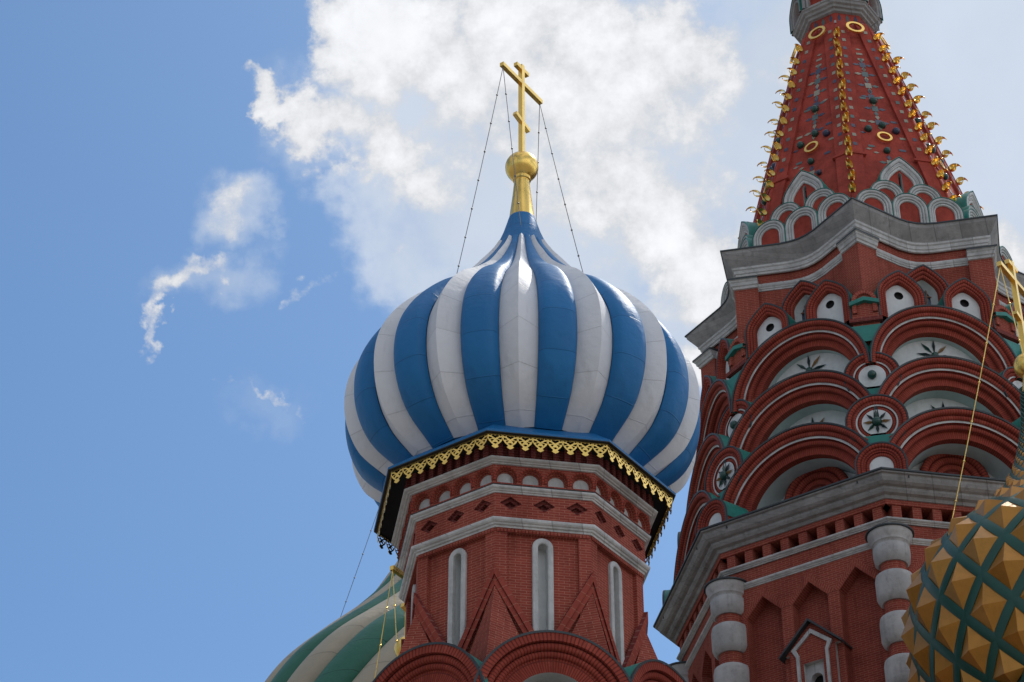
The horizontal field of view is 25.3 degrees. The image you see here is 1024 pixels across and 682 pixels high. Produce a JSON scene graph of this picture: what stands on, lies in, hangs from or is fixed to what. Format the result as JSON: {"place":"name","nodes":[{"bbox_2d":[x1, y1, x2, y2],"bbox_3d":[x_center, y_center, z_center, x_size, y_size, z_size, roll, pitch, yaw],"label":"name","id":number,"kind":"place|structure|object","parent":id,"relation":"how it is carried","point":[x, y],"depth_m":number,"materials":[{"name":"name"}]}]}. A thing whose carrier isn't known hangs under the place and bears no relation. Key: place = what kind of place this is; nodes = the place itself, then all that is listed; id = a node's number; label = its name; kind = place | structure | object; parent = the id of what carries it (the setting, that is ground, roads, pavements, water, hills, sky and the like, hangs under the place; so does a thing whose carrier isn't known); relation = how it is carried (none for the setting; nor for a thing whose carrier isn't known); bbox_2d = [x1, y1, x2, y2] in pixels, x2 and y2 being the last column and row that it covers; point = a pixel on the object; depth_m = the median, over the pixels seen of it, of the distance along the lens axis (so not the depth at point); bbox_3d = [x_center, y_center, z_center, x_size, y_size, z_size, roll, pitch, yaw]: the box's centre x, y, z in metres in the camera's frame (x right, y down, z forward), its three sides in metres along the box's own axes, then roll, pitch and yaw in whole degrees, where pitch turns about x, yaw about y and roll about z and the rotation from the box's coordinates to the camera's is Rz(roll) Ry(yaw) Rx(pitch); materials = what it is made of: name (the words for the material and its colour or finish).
{"place":"outdoors","nodes":[
{"label":"outdoors","id":0,"kind":"place"},
{"bbox_2d":[265,507,404,681],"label":"church tower","id":1,"kind":"structure","parent":0,"point":[345,647],"depth_m":62.30,"materials":[{"name":"green paint"}]},
{"bbox_2d":[374,565,405,678],"bbox_3d":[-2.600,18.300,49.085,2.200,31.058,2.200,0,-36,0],"label":"cross","id":2,"kind":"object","parent":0,"point":[400,574],"depth_m":56.88,"materials":[{"name":"gold metal"}]},
{"bbox_2d":[0,0,1023,681],"label":"sky","id":3,"kind":"structure","parent":0,"point":[211,211],"materials":[{"name":"blue"}]},
{"bbox_2d":[344,61,700,681],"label":"church tower","id":4,"kind":"structure","parent":0,"point":[522,411],"depth_m":47.23,"materials":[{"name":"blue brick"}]},
{"bbox_2d":[653,0,1023,681],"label":"church tower","id":5,"kind":"structure","parent":0,"point":[837,338],"depth_m":60.77,"materials":[{"name":"red brick"}]},
{"bbox_2d":[781,280,817,321],"bbox_3d":[8.122,-0.758,62.924,1.380,2.062,0.435,-22,-41,27],"label":"ogee window","id":6,"kind":"structure","parent":5,"relation":"in","point":[794,303],"depth_m":63.29,"materials":[{"name":"brick"}]},
{"bbox_2d":[779,618,852,681],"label":"gabled window","id":7,"kind":"structure","parent":5,"relation":"in","point":[812,652],"depth_m":55.40,"materials":[{"name":"red brick"}]},
{"bbox_2d":[907,264,948,304],"bbox_3d":[11.262,-1.155,62.374,1.380,2.062,0.435,6,-36,-8],"label":"ogee window","id":8,"kind":"structure","parent":5,"relation":"in","point":[934,286],"depth_m":62.66,"materials":[{"name":"brick"}]},
{"bbox_2d":[901,259,1023,681],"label":"church tower","id":9,"kind":"structure","parent":0,"point":[962,617],"depth_m":46.89,"materials":[{"name":"gold paint"}]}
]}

